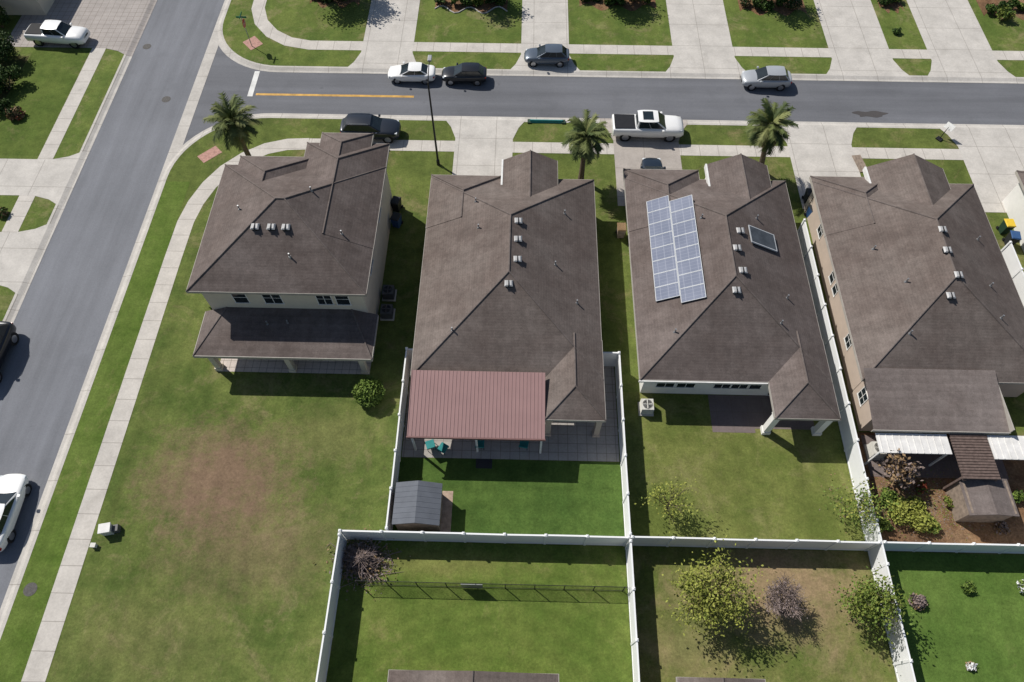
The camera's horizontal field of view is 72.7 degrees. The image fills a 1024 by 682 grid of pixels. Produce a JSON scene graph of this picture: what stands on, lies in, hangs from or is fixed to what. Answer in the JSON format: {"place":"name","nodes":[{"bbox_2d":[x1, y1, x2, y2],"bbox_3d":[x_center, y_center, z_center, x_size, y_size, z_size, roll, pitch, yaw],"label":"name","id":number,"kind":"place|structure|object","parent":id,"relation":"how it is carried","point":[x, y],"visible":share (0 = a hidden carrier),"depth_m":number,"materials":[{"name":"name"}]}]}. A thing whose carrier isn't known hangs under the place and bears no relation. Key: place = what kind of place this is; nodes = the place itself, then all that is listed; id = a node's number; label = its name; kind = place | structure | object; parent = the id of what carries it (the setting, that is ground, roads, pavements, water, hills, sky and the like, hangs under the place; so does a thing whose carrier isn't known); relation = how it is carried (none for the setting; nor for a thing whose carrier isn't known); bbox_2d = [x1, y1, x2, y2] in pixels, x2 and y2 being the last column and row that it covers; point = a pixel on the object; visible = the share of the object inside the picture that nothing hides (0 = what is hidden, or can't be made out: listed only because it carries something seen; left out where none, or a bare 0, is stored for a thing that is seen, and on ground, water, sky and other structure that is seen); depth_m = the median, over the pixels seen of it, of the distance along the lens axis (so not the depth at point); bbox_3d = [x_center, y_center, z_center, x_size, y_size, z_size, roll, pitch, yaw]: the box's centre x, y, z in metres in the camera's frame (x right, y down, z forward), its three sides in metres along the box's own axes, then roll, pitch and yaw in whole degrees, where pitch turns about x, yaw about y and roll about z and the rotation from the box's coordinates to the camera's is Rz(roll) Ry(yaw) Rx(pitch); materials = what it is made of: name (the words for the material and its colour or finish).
{"place":"outdoors","nodes":[
{"label":"outdoors","id":0,"kind":"place"},
{"bbox_2d":[0,223,56,294],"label":"driveway","id":1,"kind":"structure","parent":0,"point":[22,253],"depth_m":50.98,"materials":[{"name":"concrete"}]},
{"bbox_2d":[0,152,88,205],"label":"driveway","id":2,"kind":"structure","parent":0,"point":[54,180],"depth_m":54.80,"materials":[{"name":"concrete"}]},
{"bbox_2d":[0,50,89,155],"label":"lawn","id":3,"kind":"structure","parent":0,"point":[39,91],"depth_m":59.32,"materials":[{"name":"green plant"}]},
{"bbox_2d":[5,105,24,120],"bbox_3d":[-41.275,-18.974,57.810,1.421,0.994,1.477,1,60,1],"label":"shrub","id":4,"kind":"object","parent":3,"relation":"on","point":[13,113],"visible":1,"depth_m":57.64,"materials":[{"name":"brown plant"}]},
{"bbox_2d":[0,15,125,320],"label":"terrain","id":5,"kind":"structure","parent":0,"point":[39,212],"depth_m":57.65,"materials":[{"name":"green plant"}]},
{"bbox_2d":[0,56,28,99],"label":"mulch bed","id":6,"kind":"object","parent":5,"relation":"on","point":[20,61],"visible":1,"depth_m":61.49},
{"bbox_2d":[0,31,15,62],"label":"shrub","id":7,"kind":"object","parent":6,"relation":"on","point":[6,48],"visible":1,"depth_m":60.23,"materials":[{"name":"green plant"}]},
{"bbox_2d":[0,64,22,93],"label":"shrub","id":8,"kind":"object","parent":6,"relation":"on","point":[15,72],"visible":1,"depth_m":59.07,"materials":[{"name":"green plant"}]},
{"bbox_2d":[0,0,54,14],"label":"house","id":9,"kind":"structure","parent":5,"relation":"on","point":[27,7],"depth_m":64.30,"materials":[{"name":"beige paint"}]},
{"bbox_2d":[2,48,105,231],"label":"footpath","id":10,"kind":"structure","parent":5,"relation":"on","point":[20,209],"depth_m":57.63,"materials":[{"name":"concrete"}]},
{"bbox_2d":[7,0,156,55],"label":"driveway","id":11,"kind":"structure","parent":0,"point":[118,25],"depth_m":64.47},
{"bbox_2d":[24,20,90,48],"bbox_3d":[-40.700,-27.573,62.259,5.251,1.786,2.100,5,60,3],"label":"pickup truck","id":12,"kind":"object","parent":11,"relation":"on","point":[55,31],"visible":1,"depth_m":61.81,"materials":[{"name":"white paint"}]},
{"bbox_2d":[0,181,189,681],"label":"lawn","id":13,"kind":"structure","parent":0,"point":[19,634],"depth_m":43.46,"materials":[{"name":"green plant"}]},
{"bbox_2d":[0,0,224,607],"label":"road","id":14,"kind":"structure","parent":0,"point":[60,320],"depth_m":51.24,"materials":[{"name":"asphalt"}]},
{"bbox_2d":[0,321,18,381],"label":"parked car","id":15,"kind":"object","parent":14,"relation":"on","point":[9,336],"visible":1,"depth_m":46.40,"materials":[{"name":"black paint"}]},
{"bbox_2d":[0,473,31,551],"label":"parked car","id":16,"kind":"object","parent":14,"relation":"on","point":[15,489],"visible":1,"depth_m":40.93,"materials":[{"name":"white paint"}]},
{"bbox_2d":[3,6,154,322],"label":"kerb","id":17,"kind":"structure","parent":14,"relation":"on","point":[18,299],"depth_m":57.36,"materials":[{"name":"concrete"}]},
{"bbox_2d":[47,197,426,681],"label":"lawn","id":18,"kind":"structure","parent":0,"point":[234,502],"depth_m":41.62,"materials":[{"name":"green plant"}]},
{"bbox_2d":[97,522,120,535],"bbox_3d":[-23.492,10.973,40.620,0.990,0.670,0.580,-9,60,-5],"label":"utility box","id":19,"kind":"object","parent":18,"relation":"on","point":[106,529],"visible":1,"depth_m":40.45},
{"bbox_2d":[185,132,392,373],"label":"house","id":20,"kind":"structure","parent":18,"relation":"on","point":[289,265],"depth_m":44.23,"materials":[{"name":"beige paint"}]},
{"bbox_2d":[261,295,284,303],"bbox_3d":[-15.152,-2.720,43.948,1.260,1.300,0.080,1,60,1],"label":"window","id":21,"kind":"structure","parent":20,"relation":"in","point":[269,299],"depth_m":44.11,"materials":[{"name":"black glass"}]},
{"bbox_2d":[351,376,385,407],"bbox_3d":[-9.174,3.248,44.622,2.080,1.632,2.100,-24,63,-13],"label":"shrub","id":22,"kind":"object","parent":18,"relation":"on","point":[368,392],"visible":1,"depth_m":44.19,"materials":[{"name":"green plant"}]},
{"bbox_2d":[380,304,395,320],"bbox_3d":[-8.620,-2.026,48.009,0.950,0.872,0.950,1,60,1],"label":"air conditioner","id":23,"kind":"object","parent":18,"relation":"on","point":[387,312],"visible":1,"depth_m":47.78,"materials":[{"name":"metal"}]},
{"bbox_2d":[382,285,396,301],"bbox_3d":[-8.650,-3.412,48.809,0.950,0.872,0.950,1,60,1],"label":"air conditioner","id":24,"kind":"object","parent":18,"relation":"on","point":[389,292],"visible":1,"depth_m":48.57,"materials":[{"name":"metal"}]},
{"bbox_2d":[220,358,370,373],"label":"patio","id":25,"kind":"structure","parent":0,"point":[280,366],"depth_m":46.35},
{"bbox_2d":[346,0,419,73],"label":"driveway","id":26,"kind":"structure","parent":0,"point":[389,37],"depth_m":63.25,"materials":[{"name":"concrete"}]},
{"bbox_2d":[387,670,558,681],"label":"house","id":27,"kind":"structure","parent":0,"point":[433,676],"depth_m":34.15,"materials":[{"name":"beige paint"}]},
{"bbox_2d":[326,540,632,681],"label":"lawn","id":28,"kind":"structure","parent":0,"point":[575,635],"depth_m":38.58,"materials":[{"name":"green plant"}]},
{"bbox_2d":[313,525,410,599],"bbox_3d":[-8.713,12.568,39.652,4.392,1.484,4.561,41,68,21],"label":"shrub","id":29,"kind":"object","parent":28,"relation":"on","point":[359,559],"visible":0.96,"depth_m":39.62,"materials":[{"name":"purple plant"}]},
{"bbox_2d":[355,580,638,590],"bbox_3d":[-0.687,13.672,38.785,15.936,1.150,0.090,1,60,1],"label":"chain link fence","id":30,"kind":"object","parent":28,"relation":"on","point":[471,585],"visible":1,"depth_m":38.74,"materials":[{"name":"black metal"}]},
{"bbox_2d":[445,116,524,175],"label":"driveway","id":31,"kind":"structure","parent":0,"point":[483,145],"depth_m":56.66,"materials":[{"name":"concrete"}]},
{"bbox_2d":[393,458,624,535],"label":"lawn","id":32,"kind":"structure","parent":0,"point":[540,497],"depth_m":41.99,"materials":[{"name":"green plant"}]},
{"bbox_2d":[439,491,452,531],"bbox_3d":[-3.905,10.152,41.467,0.650,0.001,2.500,1,60,1],"label":"shed base","id":33,"kind":"object","parent":32,"relation":"on","point":[447,500],"visible":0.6,"depth_m":41.46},
{"bbox_2d":[392,480,442,530],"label":"garden shed","id":34,"kind":"structure","parent":33,"relation":"on","point":[418,504],"depth_m":39.84,"materials":[{"name":"grey wood"}]},
{"bbox_2d":[402,366,618,461],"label":"patio","id":35,"kind":"structure","parent":0,"point":[571,441],"depth_m":43.55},
{"bbox_2d":[406,370,544,453],"bbox_3d":[-2.088,4.471,42.809,8.190,3.382,4.140,1,60,1],"label":"patio cover","id":36,"kind":"object","parent":35,"relation":"on","point":[479,405],"visible":1,"depth_m":41.62,"materials":[{"name":"red metal"}]},
{"bbox_2d":[0,116,1023,681],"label":"terrain","id":37,"kind":"structure","parent":0,"point":[410,174],"depth_m":55.84,"materials":[{"name":"green plant"}]},
{"bbox_2d":[21,138,308,681],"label":"footpath","id":38,"kind":"structure","parent":37,"relation":"on","point":[50,629],"depth_m":43.96,"materials":[{"name":"concrete"}]},
{"bbox_2d":[197,146,221,162],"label":"kerb ramp","id":39,"kind":"structure","parent":37,"relation":"on","point":[212,152],"depth_m":55.99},
{"bbox_2d":[203,91,263,155],"bbox_3d":[-20.493,-15.503,52.549,4.116,6.706,3.823,-36,66,-19],"label":"palm tree","id":40,"kind":"object","parent":37,"relation":"on","point":[234,124],"visible":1,"depth_m":50.75,"materials":[{"name":"green plant"}]},
{"bbox_2d":[315,533,346,681],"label":"vinyl fence","id":41,"kind":"object","parent":37,"relation":"on","point":[326,644],"visible":1,"depth_m":37.67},
{"bbox_2d":[385,347,412,530],"bbox_3d":[-6.483,5.946,42.801,1.060,1.920,11.760,1,60,1],"label":"vinyl fence","id":42,"kind":"object","parent":37,"relation":"on","point":[401,419],"visible":0.83,"depth_m":42.70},
{"bbox_2d":[338,529,629,545],"bbox_3d":[-1.570,11.240,39.745,16.360,1.920,0.160,1,60,1],"label":"vinyl fence","id":43,"kind":"object","parent":37,"relation":"on","point":[504,538],"visible":1,"depth_m":39.67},
{"bbox_2d":[603,351,631,536],"bbox_3d":[6.014,6.192,42.660,1.660,1.920,11.760,1,60,1],"label":"vinyl fence","id":44,"kind":"object","parent":37,"relation":"on","point":[611,358],"visible":0.89,"depth_m":42.84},
{"bbox_2d":[625,539,639,681],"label":"vinyl fence","id":45,"kind":"object","parent":37,"relation":"on","point":[632,617],"visible":1,"depth_m":37.62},
{"bbox_2d":[309,138,962,159],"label":"footpath","id":46,"kind":"structure","parent":37,"relation":"on","point":[693,150],"depth_m":56.27,"materials":[{"name":"concrete"}]},
{"bbox_2d":[340,112,400,143],"bbox_3d":[-11.453,-17.321,56.341,4.800,1.796,2.244,1,60,1],"label":"parked car","id":47,"kind":"object","parent":46,"relation":"on","point":[386,130],"visible":0.89,"depth_m":55.81,"materials":[{"name":"black paint"}]},
{"bbox_2d":[626,535,881,550],"bbox_3d":[13.601,11.512,39.588,13.910,1.920,0.180,1,60,1],"label":"vinyl fence","id":48,"kind":"object","parent":37,"relation":"on","point":[674,541],"visible":0.98,"depth_m":39.50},
{"bbox_2d":[797,219,915,681],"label":"vinyl fence","id":49,"kind":"object","parent":37,"relation":"on","point":[902,662],"visible":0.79,"depth_m":42.34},
{"bbox_2d":[804,153,1023,434],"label":"house","id":50,"kind":"structure","parent":37,"relation":"on","point":[925,306],"depth_m":44.20,"materials":[{"name":"beige paint"}]},
{"bbox_2d":[857,432,1023,543],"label":"mulch bed","id":51,"kind":"object","parent":37,"relation":"on","point":[1014,471],"visible":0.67,"depth_m":41.14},
{"bbox_2d":[878,487,898,508],"bbox_3d":[22.404,9.329,41.548,1.236,0.847,1.349,1,60,1],"label":"shrub","id":52,"kind":"object","parent":51,"relation":"on","point":[893,496],"visible":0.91,"depth_m":41.38,"materials":[{"name":"green plant"}]},
{"bbox_2d":[876,448,924,488],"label":"yard tree","id":53,"kind":"object","parent":51,"relation":"on","point":[901,471],"visible":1,"depth_m":40.81,"materials":[{"name":"brown plant"}]},
{"bbox_2d":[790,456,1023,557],"bbox_3d":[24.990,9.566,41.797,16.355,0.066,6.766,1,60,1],"label":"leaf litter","id":54,"kind":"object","parent":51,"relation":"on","point":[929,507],"visible":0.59,"depth_m":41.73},
{"bbox_2d":[887,495,933,533],"bbox_3d":[23.327,10.141,40.901,2.588,1.172,2.351,1,60,1],"label":"shrub","id":55,"kind":"object","parent":51,"relation":"on","point":[913,512],"visible":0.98,"depth_m":40.82,"materials":[{"name":"green plant"}]},
{"bbox_2d":[942,434,1000,489],"bbox_3d":[27.061,7.347,41.715,2.150,2.400,2.810,1,60,1],"label":"pergola","id":56,"kind":"object","parent":51,"relation":"on","point":[965,447],"visible":0.96,"depth_m":40.70,"materials":[{"name":"brown wood"}]},
{"bbox_2d":[945,479,1019,522],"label":"garden shed","id":57,"kind":"structure","parent":51,"relation":"on","point":[981,500],"depth_m":40.17,"materials":[{"name":"brown wood"}]},
{"bbox_2d":[883,540,1023,553],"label":"vinyl fence","id":58,"kind":"object","parent":37,"relation":"on","point":[973,547],"visible":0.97,"depth_m":39.39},
{"bbox_2d":[996,219,1015,233],"bbox_3d":[36.621,-8.459,51.574,0.660,1.130,0.820,1,60,0],"label":"wheelie bin","id":59,"kind":"object","parent":37,"relation":"on","point":[1006,226],"visible":1,"depth_m":51.31,"materials":[{"name":"plastic"}]},
{"bbox_2d":[1002,230,1021,244],"bbox_3d":[36.640,-7.482,51.010,0.660,1.130,0.820,9,60,5],"label":"wheelie bin","id":60,"kind":"object","parent":37,"relation":"on","point":[1014,237],"visible":0.88,"depth_m":50.64,"materials":[{"name":"plastic"}]},
{"bbox_2d":[1001,241,1023,305],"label":"vinyl fence","id":61,"kind":"object","parent":37,"relation":"on","point":[1012,261],"visible":0.59,"depth_m":48.78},
{"bbox_2d":[509,0,580,76],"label":"driveway","id":62,"kind":"structure","parent":0,"point":[544,22],"depth_m":63.53,"materials":[{"name":"concrete"}]},
{"bbox_2d":[524,44,568,67],"bbox_3d":[3.047,-25.104,61.007,3.958,1.485,1.918,1,60,1],"label":"parked car","id":63,"kind":"object","parent":62,"relation":"on","point":[557,55],"visible":1,"depth_m":60.59,"materials":[{"name":"grey paint"}]},
{"bbox_2d":[183,45,1023,144],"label":"road","id":64,"kind":"structure","parent":0,"point":[808,100],"depth_m":59.50,"materials":[{"name":"asphalt"}]},
{"bbox_2d":[154,10,221,191],"bbox_3d":[-27.134,-21.343,59.790,0.950,0.001,22.500,1,60,1],"label":"gutter","id":65,"kind":"object","parent":64,"relation":"on","point":[191,105],"visible":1,"depth_m":59.36,"materials":[{"name":"concrete"}]},
{"bbox_2d":[256,93,413,97],"bbox_3d":[-15.180,-21.040,59.622,13.579,0.001,0.250,1,60,1],"label":"road marking","id":66,"kind":"object","parent":64,"relation":"on","point":[341,95],"visible":1,"depth_m":59.62,"materials":[{"name":"yellow paint"}]},
{"bbox_2d":[387,62,435,84],"bbox_3d":[-8.684,-23.238,60.171,4.134,1.336,1.918,1,60,1],"label":"parked car","id":67,"kind":"object","parent":64,"relation":"on","point":[411,72],"visible":0.96,"depth_m":59.78,"materials":[{"name":"white paint"}]},
{"bbox_2d":[441,62,486,85],"bbox_3d":[-4.131,-23.095,60.011,3.914,1.468,1.897,1,60,1],"label":"parked car","id":68,"kind":"object","parent":64,"relation":"on","point":[475,73],"visible":1,"depth_m":59.61,"materials":[{"name":"black paint"}]},
{"bbox_2d":[740,66,791,90],"bbox_3d":[21.797,-22.610,59.676,4.183,1.570,2.027,1,60,1],"label":"parked car","id":69,"kind":"object","parent":64,"relation":"on","point":[778,78],"visible":1,"depth_m":59.26,"materials":[{"name":"silver paint"}]},
{"bbox_2d":[434,152,781,390],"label":"lawn","id":70,"kind":"structure","parent":0,"point":[618,333],"depth_m":51.27,"materials":[{"name":"green plant"}]},
{"bbox_2d":[427,55,439,165],"bbox_3d":[-5.839,-17.122,52.367,0.280,8.420,2.480,1,60,1],"label":"street lamp","id":71,"kind":"object","parent":70,"relation":"on","point":[429,60],"visible":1,"depth_m":51.08,"materials":[{"name":"black metal"}]},
{"bbox_2d":[410,150,605,436],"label":"house","id":72,"kind":"structure","parent":70,"relation":"on","point":[509,280],"depth_m":44.48,"materials":[{"name":"beige paint"}]},
{"bbox_2d":[560,109,612,178],"bbox_3d":[5.435,-14.121,52.074,3.474,6.137,3.753,31,65,17],"label":"palm tree","id":73,"kind":"object","parent":70,"relation":"on","point":[584,145],"visible":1,"depth_m":50.39,"materials":[{"name":"green plant"}]},
{"bbox_2d":[623,153,840,435],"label":"house","id":74,"kind":"structure","parent":70,"relation":"on","point":[723,303],"depth_m":44.36,"materials":[{"name":"brown paint"}]},
{"bbox_2d":[745,98,798,163],"bbox_3d":[18.896,-14.996,52.491,4.125,6.350,3.910,1,60,1],"label":"palm tree","id":75,"kind":"object","parent":70,"relation":"on","point":[767,131],"visible":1,"depth_m":50.64,"materials":[{"name":"green plant"}]},
{"bbox_2d":[220,0,1023,76],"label":"terrain","id":76,"kind":"structure","parent":0,"point":[589,24],"depth_m":63.62,"materials":[{"name":"green plant"}]},
{"bbox_2d":[309,0,359,7],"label":"garden bed","id":77,"kind":"object","parent":76,"relation":"on","point":[342,3],"visible":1,"depth_m":65.82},
{"bbox_2d":[435,0,507,12],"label":"garden bed","id":78,"kind":"object","parent":76,"relation":"on","point":[458,7],"visible":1,"depth_m":65.52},
{"bbox_2d":[579,0,655,10],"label":"garden bed","id":79,"kind":"object","parent":76,"relation":"on","point":[630,5],"visible":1,"depth_m":65.67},
{"bbox_2d":[251,0,1023,59],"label":"footpath","id":80,"kind":"structure","parent":76,"relation":"on","point":[265,26],"depth_m":62.49,"materials":[{"name":"concrete"}]},
{"bbox_2d":[738,0,806,15],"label":"garden bed","id":81,"kind":"object","parent":76,"relation":"on","point":[783,10],"visible":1,"depth_m":65.29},
{"bbox_2d":[976,0,1023,19],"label":"garden bed","id":82,"kind":"object","parent":76,"relation":"on","point":[1018,13],"visible":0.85,"depth_m":65.44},
{"bbox_2d":[996,3,1015,20],"bbox_3d":[45.404,-30.343,64.254,1.805,1.195,2.128,1,60,1],"label":"shrub","id":83,"kind":"object","parent":82,"relation":"on","point":[1004,12],"visible":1,"depth_m":63.90,"materials":[{"name":"green plant"}]},
{"bbox_2d":[600,118,687,205],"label":"driveway","id":84,"kind":"structure","parent":0,"point":[632,152],"depth_m":56.04,"materials":[{"name":"concrete"}]},
{"bbox_2d":[611,110,683,141],"bbox_3d":[10.992,-17.527,56.365,5.723,1.954,2.289,1,60,1],"label":"pickup truck","id":85,"kind":"object","parent":84,"relation":"on","point":[650,124],"visible":1,"depth_m":55.89,"materials":[{"name":"white paint"}]},
{"bbox_2d":[640,158,665,168],"bbox_3d":[10.940,-12.705,53.919,1.962,1.366,4.228,1,60,1],"label":"parked car","id":86,"kind":"object","parent":84,"relation":"on","point":[651,163],"visible":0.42,"depth_m":54.33,"materials":[{"name":"grey paint"}]},
{"bbox_2d":[665,0,744,78],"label":"driveway","id":87,"kind":"structure","parent":0,"point":[701,40],"depth_m":62.97,"materials":[{"name":"concrete"}]},
{"bbox_2d":[676,677,765,681],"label":"house","id":88,"kind":"structure","parent":0,"point":[691,679],"depth_m":34.26,"materials":[{"name":"beige paint"}]},
{"bbox_2d":[623,392,864,540],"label":"lawn","id":89,"kind":"structure","parent":0,"point":[745,482],"depth_m":42.55,"materials":[{"name":"green plant"}]},
{"bbox_2d":[638,399,653,415],"bbox_3d":[8.600,4.185,44.423,0.950,0.872,0.950,1,60,1],"label":"air conditioner","id":90,"kind":"object","parent":89,"relation":"on","point":[645,407],"visible":1,"depth_m":44.16,"materials":[{"name":"metal"}]},
{"bbox_2d":[635,472,707,532],"bbox_3d":[9.185,9.314,40.186,3.747,3.288,3.122,-36,66,-19],"label":"yard tree","id":91,"kind":"object","parent":89,"relation":"on","point":[667,504],"visible":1,"depth_m":39.81,"materials":[{"name":"green plant"}]},
{"bbox_2d":[823,471,901,538],"bbox_3d":[19.750,9.643,40.020,3.700,3.241,3.966,-26,63,-14],"label":"yard tree","id":92,"kind":"object","parent":89,"relation":"on","point":[865,501],"visible":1,"depth_m":39.44,"materials":[{"name":"green plant"}]},
{"bbox_2d":[708,395,813,432],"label":"patio","id":93,"kind":"structure","parent":0,"point":[740,414],"depth_m":44.57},
{"bbox_2d":[632,546,896,681],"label":"lawn","id":94,"kind":"structure","parent":0,"point":[823,642],"depth_m":38.22,"materials":[{"name":"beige plant"}]},
{"bbox_2d":[661,535,776,641],"bbox_3d":[10.533,13.427,37.094,5.327,4.555,5.503,24,63,13],"label":"yard tree","id":95,"kind":"object","parent":94,"relation":"on","point":[704,598],"visible":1,"depth_m":36.51,"materials":[{"name":"green plant"}]},
{"bbox_2d":[761,572,807,620],"bbox_3d":[14.684,13.966,37.913,2.757,2.573,2.522,12,61,7],"label":"yard tree","id":96,"kind":"object","parent":94,"relation":"on","point":[779,604],"visible":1,"depth_m":37.41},
{"bbox_2d":[829,562,920,648],"bbox_3d":[19.255,14.314,37.161,4.271,3.548,4.441,1,60,1],"label":"yard tree","id":97,"kind":"object","parent":94,"relation":"on","point":[868,601],"visible":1,"depth_m":36.62,"materials":[{"name":"green plant"}]},
{"bbox_2d":[781,121,860,208],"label":"driveway","id":98,"kind":"structure","parent":0,"point":[820,149],"depth_m":56.21,"materials":[{"name":"concrete"}]},
{"bbox_2d":[814,0,911,81],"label":"driveway","id":99,"kind":"structure","parent":0,"point":[859,50],"depth_m":62.83,"materials":[{"name":"concrete"}]},
{"bbox_2d":[861,435,1008,478],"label":"patio","id":100,"kind":"structure","parent":0,"point":[949,465],"depth_m":42.93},
{"bbox_2d":[864,441,887,459],"bbox_3d":[22.512,6.718,42.934,1.000,0.918,1.000,1,60,1],"label":"air conditioner","id":101,"kind":"object","parent":100,"relation":"on","point":[871,449],"visible":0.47,"depth_m":42.80,"materials":[{"name":"metal"}]},
{"bbox_2d":[864,433,951,465],"bbox_3d":[23.754,6.628,42.160,4.200,2.350,1.250,1,60,1],"label":"awning","id":102,"kind":"object","parent":100,"relation":"on","point":[907,443],"visible":1,"depth_m":41.17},
{"bbox_2d":[986,435,1023,459],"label":"awning","id":103,"kind":"object","parent":100,"relation":"on","point":[1003,447],"visible":0.9,"depth_m":41.04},
{"bbox_2d":[885,552,1023,681],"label":"lawn","id":104,"kind":"structure","parent":0,"point":[952,632],"depth_m":38.56,"materials":[{"name":"green plant"}]},
{"bbox_2d":[908,592,927,610],"bbox_3d":[22.550,14.482,38.673,1.048,0.676,0.924,17,61,9],"label":"shrub","id":105,"kind":"object","parent":104,"relation":"on","point":[919,602],"visible":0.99,"depth_m":38.58,"materials":[{"name":"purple plant"}]},
{"bbox_2d":[907,0,1018,83],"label":"driveway","id":106,"kind":"structure","parent":0,"point":[958,47],"depth_m":62.76,"materials":[{"name":"concrete"}]},
{"bbox_2d":[936,124,1023,212],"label":"driveway","id":107,"kind":"structure","parent":0,"point":[993,157],"depth_m":55.88,"materials":[{"name":"concrete"}]},
{"bbox_2d":[1002,170,1023,251],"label":"house","id":108,"kind":"structure","parent":0,"point":[1013,202],"depth_m":51.73,"materials":[{"name":"white paint"}]},
{"label":"ground","id":109,"kind":"structure","parent":0,"visible":0},
{"bbox_2d":[0,113,939,638],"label":"kerb","id":110,"kind":"structure","parent":109,"relation":"on","point":[50,485],"depth_m":48.24,"materials":[{"name":"concrete"}]},
{"bbox_2d":[217,0,1023,83],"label":"kerb","id":111,"kind":"structure","parent":109,"relation":"on","point":[228,51],"depth_m":61.08,"materials":[{"name":"concrete"}]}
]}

